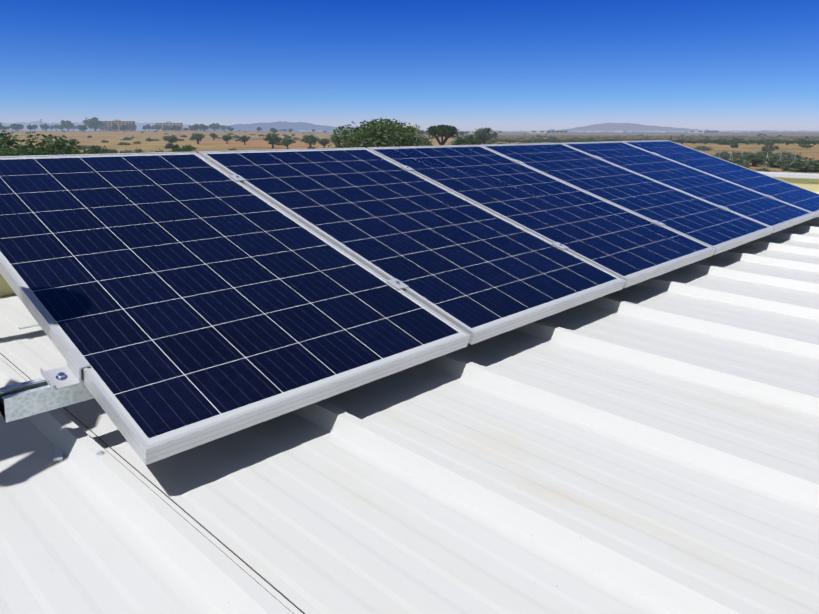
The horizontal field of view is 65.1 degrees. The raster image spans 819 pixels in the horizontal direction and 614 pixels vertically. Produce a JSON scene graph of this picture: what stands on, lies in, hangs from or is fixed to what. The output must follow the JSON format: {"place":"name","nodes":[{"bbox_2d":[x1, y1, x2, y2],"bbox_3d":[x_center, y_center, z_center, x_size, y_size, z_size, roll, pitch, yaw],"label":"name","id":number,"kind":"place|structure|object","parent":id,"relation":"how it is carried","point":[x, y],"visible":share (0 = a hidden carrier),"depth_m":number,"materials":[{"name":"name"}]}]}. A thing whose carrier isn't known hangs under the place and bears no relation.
{"place":"outdoors","nodes":[
{"label":"outdoors","id":0,"kind":"place"},
{"bbox_2d":[18,324,39,328],"bbox_3d":[-1.359,0.066,2.310,0.026,0.008,0.084,12,20,42],"label":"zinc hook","id":1,"kind":"object","parent":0,"point":[28,326],"visible":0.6,"depth_m":2.30,"materials":[{"name":"metal"}]},
{"bbox_2d":[53,446,63,461],"bbox_3d":[-0.795,0.327,1.457,0.026,0.008,0.084,-8,17,-22],"label":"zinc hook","id":2,"kind":"object","parent":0,"point":[59,454],"visible":0.81,"depth_m":1.45,"materials":[{"name":"metal"}]},
{"bbox_2d":[1,121,208,130],"bbox_3d":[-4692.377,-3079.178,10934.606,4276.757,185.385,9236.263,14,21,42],"label":"mountain range","id":3,"kind":"structure","parent":0,"point":[138,125],"depth_m":11253.18,"materials":[{"name":"grey"}]},
{"bbox_2d":[4,131,347,151],"bbox_3d":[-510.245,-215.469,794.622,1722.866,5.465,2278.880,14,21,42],"label":"field","id":4,"kind":"structure","parent":0,"point":[253,142],"depth_m":313.26,"materials":[{"name":"brown soil"}]},
{"bbox_2d":[0,129,6,133],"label":"shed","id":5,"kind":"structure","parent":4,"relation":"on","point":[3,131],"depth_m":491.19,"materials":[{"name":"beige"}]},
{"bbox_2d":[10,124,19,131],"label":"tree","id":6,"kind":"object","parent":4,"relation":"on","point":[15,127],"visible":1,"depth_m":656.34,"materials":[{"name":"green plant"}]},
{"bbox_2d":[61,120,73,130],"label":"tree","id":7,"kind":"object","parent":4,"relation":"on","point":[67,124],"visible":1,"depth_m":767.46,"materials":[{"name":"green plant"}]},
{"bbox_2d":[79,125,87,130],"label":"tree","id":8,"kind":"object","parent":4,"relation":"on","point":[83,128],"visible":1,"depth_m":616.46,"materials":[{"name":"green plant"}]},
{"bbox_2d":[83,117,104,130],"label":"tree","id":9,"kind":"object","parent":4,"relation":"on","point":[93,122],"visible":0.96,"depth_m":778.60,"materials":[{"name":"green plant"}]},
{"bbox_2d":[101,120,135,130],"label":"apartment block","id":10,"kind":"structure","parent":4,"relation":"on","point":[119,123],"depth_m":1185.07,"materials":[{"name":"beige"}]},
{"bbox_2d":[119,125,127,131],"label":"tree","id":11,"kind":"object","parent":4,"relation":"on","point":[123,127],"visible":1,"depth_m":631.69,"materials":[{"name":"green plant"}]},
{"bbox_2d":[154,122,182,130],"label":"apartment block","id":12,"kind":"structure","parent":4,"relation":"on","point":[170,124],"depth_m":1278.48,"materials":[{"name":"beige"}]},
{"bbox_2d":[165,143,173,148],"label":"shrub","id":13,"kind":"object","parent":4,"relation":"on","point":[169,145],"visible":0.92,"depth_m":173.76,"materials":[{"name":"green plant"}]},
{"bbox_2d":[162,135,179,143],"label":"almond tree","id":14,"kind":"object","parent":4,"relation":"on","point":[172,139],"visible":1,"depth_m":209.15,"materials":[{"name":"green plant"}]},
{"bbox_2d":[157,128,196,130],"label":"shed","id":15,"kind":"structure","parent":4,"relation":"on","point":[182,129],"depth_m":1038.63,"materials":[{"name":"beige"}]},
{"bbox_2d":[190,132,205,143],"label":"almond tree","id":16,"kind":"object","parent":4,"relation":"on","point":[198,137],"visible":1,"depth_m":228.54,"materials":[{"name":"green plant"}]},
{"bbox_2d":[208,123,220,130],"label":"tree","id":17,"kind":"object","parent":4,"relation":"on","point":[214,125],"visible":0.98,"depth_m":827.64,"materials":[{"name":"green plant"}]},
{"bbox_2d":[222,134,231,143],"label":"almond tree","id":18,"kind":"object","parent":4,"relation":"on","point":[227,138],"visible":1,"depth_m":231.60,"materials":[{"name":"green plant"}]},
{"bbox_2d":[238,135,250,144],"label":"almond tree","id":19,"kind":"object","parent":4,"relation":"on","point":[244,139],"visible":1,"depth_m":221.15,"materials":[{"name":"green plant"}]},
{"bbox_2d":[263,132,282,147],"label":"almond tree","id":20,"kind":"object","parent":4,"relation":"on","point":[270,138],"visible":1,"depth_m":177.24,"materials":[{"name":"green plant"}]},
{"bbox_2d":[281,137,293,148],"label":"almond tree","id":21,"kind":"object","parent":4,"relation":"on","point":[286,142],"visible":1,"depth_m":168.03,"materials":[{"name":"green plant"}]},
{"bbox_2d":[301,134,318,147],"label":"almond tree","id":22,"kind":"object","parent":4,"relation":"on","point":[310,139],"visible":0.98,"depth_m":172.18,"materials":[{"name":"green plant"}]},
{"bbox_2d":[318,137,329,147],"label":"almond tree","id":23,"kind":"object","parent":4,"relation":"on","point":[323,142],"visible":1,"depth_m":176.55,"materials":[{"name":"green plant"}]},
{"bbox_2d":[330,136,337,147],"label":"almond tree","id":24,"kind":"object","parent":4,"relation":"on","point":[331,138],"visible":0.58,"depth_m":183.72,"materials":[{"name":"green plant"}]},
{"bbox_2d":[198,121,362,130],"bbox_3d":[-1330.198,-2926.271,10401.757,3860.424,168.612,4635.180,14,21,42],"label":"hill","id":25,"kind":"structure","parent":0,"point":[281,125],"depth_m":10617.06,"materials":[{"name":"grey"}]},
{"bbox_2d":[0,0,818,130],"label":"sky","id":26,"kind":"structure","parent":0,"point":[465,65],"materials":[{"name":"blue"}]},
{"bbox_2d":[85,131,818,173],"bbox_3d":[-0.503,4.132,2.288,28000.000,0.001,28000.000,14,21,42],"label":"field","id":27,"kind":"structure","parent":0,"point":[796,149],"depth_m":355.49,"materials":[{"name":"brown plant"}]},
{"bbox_2d":[1,146,38,155],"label":"bush","id":28,"kind":"object","parent":27,"relation":"on","point":[11,151],"depth_m":33.58,"materials":[{"name":"green plant"}]},
{"bbox_2d":[0,132,40,155],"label":"bush","id":29,"kind":"object","parent":27,"relation":"on","point":[5,139],"visible":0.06,"depth_m":41.88,"materials":[{"name":"green plant"}]},
{"bbox_2d":[0,134,96,155],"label":"bush","id":30,"kind":"object","parent":27,"relation":"on","point":[49,147],"visible":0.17,"depth_m":40.19,"materials":[{"name":"green plant"}]},
{"bbox_2d":[48,147,80,154],"bbox_3d":[-19.507,-7.157,36.537,3.042,3.803,3.123,-1,15,-4],"label":"bush","id":31,"kind":"object","parent":27,"relation":"on","point":[60,152],"depth_m":36.34,"materials":[{"name":"green plant"}]},
{"bbox_2d":[81,145,111,153],"bbox_3d":[-30.163,-13.805,61.616,4.256,3.384,4.197,-11,19,-34],"label":"bush","id":32,"kind":"object","parent":27,"relation":"on","point":[97,149],"visible":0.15,"depth_m":60.76,"materials":[{"name":"green plant"}]},
{"bbox_2d":[107,149,117,153],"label":"shrub","id":33,"kind":"object","parent":27,"relation":"on","point":[113,151],"visible":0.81,"depth_m":135.06,"materials":[{"name":"green plant"}]},
{"bbox_2d":[120,148,146,152],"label":"bush","id":34,"kind":"object","parent":27,"relation":"on","point":[137,151],"visible":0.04,"depth_m":71.35,"materials":[{"name":"green plant"}]},
{"bbox_2d":[170,144,197,152],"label":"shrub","id":35,"kind":"object","parent":27,"relation":"on","point":[185,148],"visible":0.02,"depth_m":71.37,"materials":[{"name":"green plant"}]},
{"bbox_2d":[328,117,428,147],"bbox_3d":[-2.822,-14.716,60.382,9.536,5.798,9.541,-11,19,-35],"label":"carob tree","id":36,"kind":"object","parent":27,"relation":"on","point":[380,133],"visible":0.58,"depth_m":58.05,"materials":[{"name":"green plant"}]},
{"bbox_2d":[410,124,423,140],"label":"cream house","id":37,"kind":"structure","parent":27,"relation":"on","point":[415,126],"depth_m":288.08,"materials":[{"name":"beige"}]},
{"bbox_2d":[415,139,434,145],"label":"bush","id":38,"kind":"object","parent":27,"relation":"on","point":[428,142],"visible":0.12,"depth_m":77.31,"materials":[{"name":"green plant"}]},
{"bbox_2d":[424,125,459,145],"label":"pine tree","id":39,"kind":"object","parent":27,"relation":"on","point":[446,131],"visible":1,"depth_m":90.75,"materials":[{"name":"green plant"}]},
{"bbox_2d":[450,134,482,144],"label":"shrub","id":40,"kind":"object","parent":27,"relation":"on","point":[470,139],"visible":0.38,"depth_m":105.62,"materials":[{"name":"green plant"}]},
{"bbox_2d":[468,131,502,132],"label":"building","id":41,"kind":"structure","parent":27,"relation":"on","point":[488,131],"depth_m":1336.69,"materials":[{"name":"beige"}]},
{"bbox_2d":[473,128,498,143],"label":"olive tree","id":42,"kind":"object","parent":27,"relation":"on","point":[483,134],"visible":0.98,"depth_m":162.34,"materials":[{"name":"green plant"}]},
{"bbox_2d":[530,129,567,132],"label":"building","id":43,"kind":"structure","parent":27,"relation":"on","point":[549,131],"depth_m":1381.75,"materials":[{"name":"beige"}]},
{"bbox_2d":[674,140,688,143],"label":"tree","id":44,"kind":"object","parent":27,"relation":"on","point":[681,141],"visible":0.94,"depth_m":232.12,"materials":[{"name":"green plant"}]},
{"bbox_2d":[687,140,702,143],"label":"tree","id":45,"kind":"object","parent":27,"relation":"on","point":[692,141],"visible":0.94,"depth_m":230.13,"materials":[{"name":"green plant"}]},
{"bbox_2d":[693,146,712,150],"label":"shrub","id":46,"kind":"object","parent":27,"relation":"on","point":[703,148],"visible":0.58,"depth_m":155.76,"materials":[{"name":"green plant"}]},
{"bbox_2d":[688,129,718,132],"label":"building","id":47,"kind":"structure","parent":27,"relation":"on","point":[703,131],"depth_m":1474.66,"materials":[{"name":"beige"}]},
{"bbox_2d":[717,140,731,144],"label":"shrub","id":48,"kind":"object","parent":27,"relation":"on","point":[725,142],"visible":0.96,"depth_m":221.18,"materials":[{"name":"green plant"}]},
{"bbox_2d":[714,151,741,160],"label":"shrub","id":49,"kind":"object","parent":27,"relation":"on","point":[727,156],"depth_m":100.02,"materials":[{"name":"green plant"}]},
{"bbox_2d":[730,142,738,147],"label":"shrub","id":50,"kind":"object","parent":27,"relation":"on","point":[734,145],"visible":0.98,"depth_m":180.69,"materials":[{"name":"green plant"}]},
{"bbox_2d":[727,158,751,167],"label":"shrub","id":51,"kind":"object","parent":27,"relation":"on","point":[743,163],"visible":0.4,"depth_m":79.76,"materials":[{"name":"green plant"}]},
{"bbox_2d":[694,148,810,167],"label":"fence posts and wires","id":52,"kind":"object","parent":27,"relation":"on","point":[754,154],"visible":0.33,"depth_m":84.02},
{"bbox_2d":[736,153,772,165],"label":"bush","id":53,"kind":"object","parent":27,"relation":"on","point":[755,158],"visible":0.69,"depth_m":85.63,"materials":[{"name":"green plant"}]},
{"bbox_2d":[696,149,817,167],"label":"bushes","id":54,"kind":"object","parent":27,"relation":"on","point":[766,154],"depth_m":84.18,"materials":[{"name":"green plant"}]},
{"bbox_2d":[756,158,768,164],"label":"shrub","id":55,"kind":"object","parent":27,"relation":"on","point":[760,163],"depth_m":89.56,"materials":[{"name":"green plant"}]},
{"bbox_2d":[756,168,777,171],"bbox_3d":[33.344,-12.302,60.331,2.829,1.553,3.013,1,15,3],"label":"shrub","id":56,"kind":"object","parent":27,"relation":"on","point":[764,170],"visible":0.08,"depth_m":60.13,"materials":[{"name":"green plant"}]},
{"bbox_2d":[755,151,780,155],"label":"shrub","id":57,"kind":"object","parent":27,"relation":"on","point":[769,153],"depth_m":104.17,"materials":[{"name":"green plant"}]},
{"bbox_2d":[761,146,774,152],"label":"dry shrub","id":58,"kind":"object","parent":27,"relation":"on","point":[766,148],"visible":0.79,"depth_m":138.41,"materials":[{"name":"green plant"}]},
{"bbox_2d":[764,141,774,145],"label":"dry shrub","id":59,"kind":"object","parent":27,"relation":"on","point":[770,143],"visible":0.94,"depth_m":196.57,"materials":[{"name":"green plant"}]},
{"bbox_2d":[779,141,794,144],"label":"tree","id":60,"kind":"object","parent":27,"relation":"on","point":[788,142],"visible":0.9,"depth_m":218.02,"materials":[{"name":"green plant"}]},
{"bbox_2d":[780,151,793,156],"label":"shrub","id":61,"kind":"object","parent":27,"relation":"on","point":[785,153],"depth_m":102.95,"materials":[{"name":"green plant"}]},
{"bbox_2d":[764,153,812,167],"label":"shrub","id":62,"kind":"object","parent":27,"relation":"on","point":[774,162],"visible":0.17,"depth_m":82.15,"materials":[{"name":"green plant"}]},
{"bbox_2d":[780,159,818,171],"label":"shrub","id":63,"kind":"object","parent":27,"relation":"on","point":[806,165],"visible":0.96,"depth_m":74.50,"materials":[{"name":"green plant"}]},
{"bbox_2d":[798,144,812,147],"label":"dry shrub","id":64,"kind":"object","parent":27,"relation":"on","point":[806,145],"visible":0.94,"depth_m":175.52,"materials":[{"name":"green plant"}]},
{"bbox_2d":[298,130,818,132],"bbox_3d":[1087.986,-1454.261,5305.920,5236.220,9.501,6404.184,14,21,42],"label":"tree line","id":65,"kind":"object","parent":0,"point":[624,131],"depth_m":2595.91,"materials":[{"name":"green plant"}]},
{"bbox_2d":[562,123,717,130],"bbox_3d":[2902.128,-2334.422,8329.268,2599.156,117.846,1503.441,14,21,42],"label":"hill","id":66,"kind":"structure","parent":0,"point":[615,126],"depth_m":8448.56,"materials":[{"name":"grey"}]},
{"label":"building walls","id":67,"kind":"object","parent":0,"visible":0},
{"bbox_2d":[0,191,818,613],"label":"metal roof","id":68,"kind":"structure","parent":67,"relation":"on","point":[648,447],"depth_m":1.36,"materials":[{"name":"white paint"}]},
{"bbox_2d":[96,450,104,455],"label":"roof fixing screws","id":69,"kind":"object","parent":68,"relation":"on","point":[100,452],"visible":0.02,"depth_m":1.38,"materials":[{"name":"metal"}]},
{"bbox_2d":[0,151,470,464],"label":"solar panel","id":70,"kind":"object","parent":68,"relation":"on","point":[181,301],"visible":1,"depth_m":1.80,"materials":[{"name":"glass"}]},
{"bbox_2d":[199,147,625,344],"bbox_3d":[-0.030,-0.383,2.747,0.992,0.040,1.650,-15,39,-44],"label":"solar panel","id":71,"kind":"object","parent":68,"relation":"on","point":[477,273],"visible":0.88,"depth_m":2.58,"materials":[{"name":"glass"}]},
{"bbox_2d":[367,145,714,287],"bbox_3d":[0.671,-0.576,3.451,0.992,0.040,1.650,-15,39,-44],"label":"solar panel","id":72,"kind":"object","parent":68,"relation":"on","point":[630,248],"visible":0.88,"depth_m":3.32,"materials":[{"name":"glass"}]},
{"bbox_2d":[480,143,773,254],"bbox_3d":[1.373,-0.769,4.154,0.992,0.040,1.650,-15,39,-44],"label":"solar panel","id":73,"kind":"object","parent":68,"relation":"on","point":[718,229],"visible":0.81,"depth_m":4.04,"materials":[{"name":"glass"}]},
{"bbox_2d":[562,141,814,233],"bbox_3d":[2.075,-0.962,4.857,0.992,0.040,1.650,-15,39,-44],"label":"solar panel","id":74,"kind":"object","parent":68,"relation":"on","point":[777,215],"visible":0.83,"depth_m":4.76,"materials":[{"name":"glass"}]},
{"bbox_2d":[621,140,818,217],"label":"solar panel","id":75,"kind":"object","parent":68,"relation":"on","point":[784,191],"visible":0.75,"depth_m":5.52,"materials":[{"name":"glass"}]},
{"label":"support triangles","id":76,"kind":"object","parent":68,"relation":"on","visible":0},
{"bbox_2d":[0,377,93,422],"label":"strut rail","id":77,"kind":"object","parent":76,"relation":"on","point":[27,398],"visible":0.27,"depth_m":1.38,"materials":[{"name":"metal"}]},
{"bbox_2d":[40,349,89,390],"bbox_3d":[-0.756,0.137,1.409,0.076,0.044,0.072,-15,39,-44],"label":"end clamp","id":78,"kind":"object","parent":77,"relation":"attached to","point":[77,362],"visible":0.94,"depth_m":1.41,"materials":[{"name":"metal"}]},
{"bbox_2d":[56,372,66,379],"bbox_3d":[-0.764,0.151,1.410,0.023,0.008,0.023,-15,40,-44],"label":"bolt","id":79,"kind":"object","parent":78,"relation":"in","point":[61,376],"visible":1,"depth_m":1.41,"materials":[{"name":"silver metal"}]},
{"bbox_2d":[386,278,408,290],"bbox_3d":[-0.044,-0.059,2.122,0.048,0.042,0.060,-15,39,-44],"label":"clamp","id":80,"kind":"object","parent":77,"relation":"attached to","point":[400,285],"visible":0.62,"depth_m":2.11,"materials":[{"name":"metal"}]},
{"bbox_2d":[552,242,568,249],"bbox_3d":[0.658,-0.252,2.825,0.048,0.042,0.060,-15,39,-44],"label":"clamp","id":81,"kind":"object","parent":77,"relation":"attached to","point":[563,247],"visible":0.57,"depth_m":2.81,"materials":[{"name":"metal"}]},
{"bbox_2d":[652,220,664,225],"bbox_3d":[1.359,-0.445,3.528,0.048,0.042,0.060,-15,39,-44],"label":"clamp","id":82,"kind":"object","parent":77,"relation":"attached to","point":[660,223],"visible":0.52,"depth_m":3.51,"materials":[{"name":"metal"}]},
{"bbox_3d":[0.671,-0.857,4.095,6.342,0.062,0.041,-15,39,-44],"label":"strut rail","id":83,"kind":"object","parent":76,"relation":"on","visible":0},
{"bbox_2d":[228,175,245,182],"bbox_3d":[-0.717,-0.518,2.667,0.048,0.042,0.060,-15,39,-44],"label":"clamp","id":84,"kind":"object","parent":83,"relation":"on","point":[241,179],"visible":0.59,"depth_m":2.65,"materials":[{"name":"metal"}]},
{"bbox_2d":[400,166,413,170],"bbox_3d":[-0.015,-0.711,3.370,0.048,0.042,0.060,-15,39,-44],"label":"clamp","id":85,"kind":"object","parent":83,"relation":"on","point":[409,168],"visible":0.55,"depth_m":3.35,"materials":[{"name":"metal"}]},
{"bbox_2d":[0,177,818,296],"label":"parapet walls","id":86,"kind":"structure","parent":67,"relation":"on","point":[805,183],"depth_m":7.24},
{"bbox_2d":[757,171,818,178],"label":"parapet cap flashing","id":87,"kind":"object","parent":86,"relation":"on","point":[795,175],"visible":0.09,"depth_m":7.38,"materials":[{"name":"white metal"}]}
]}

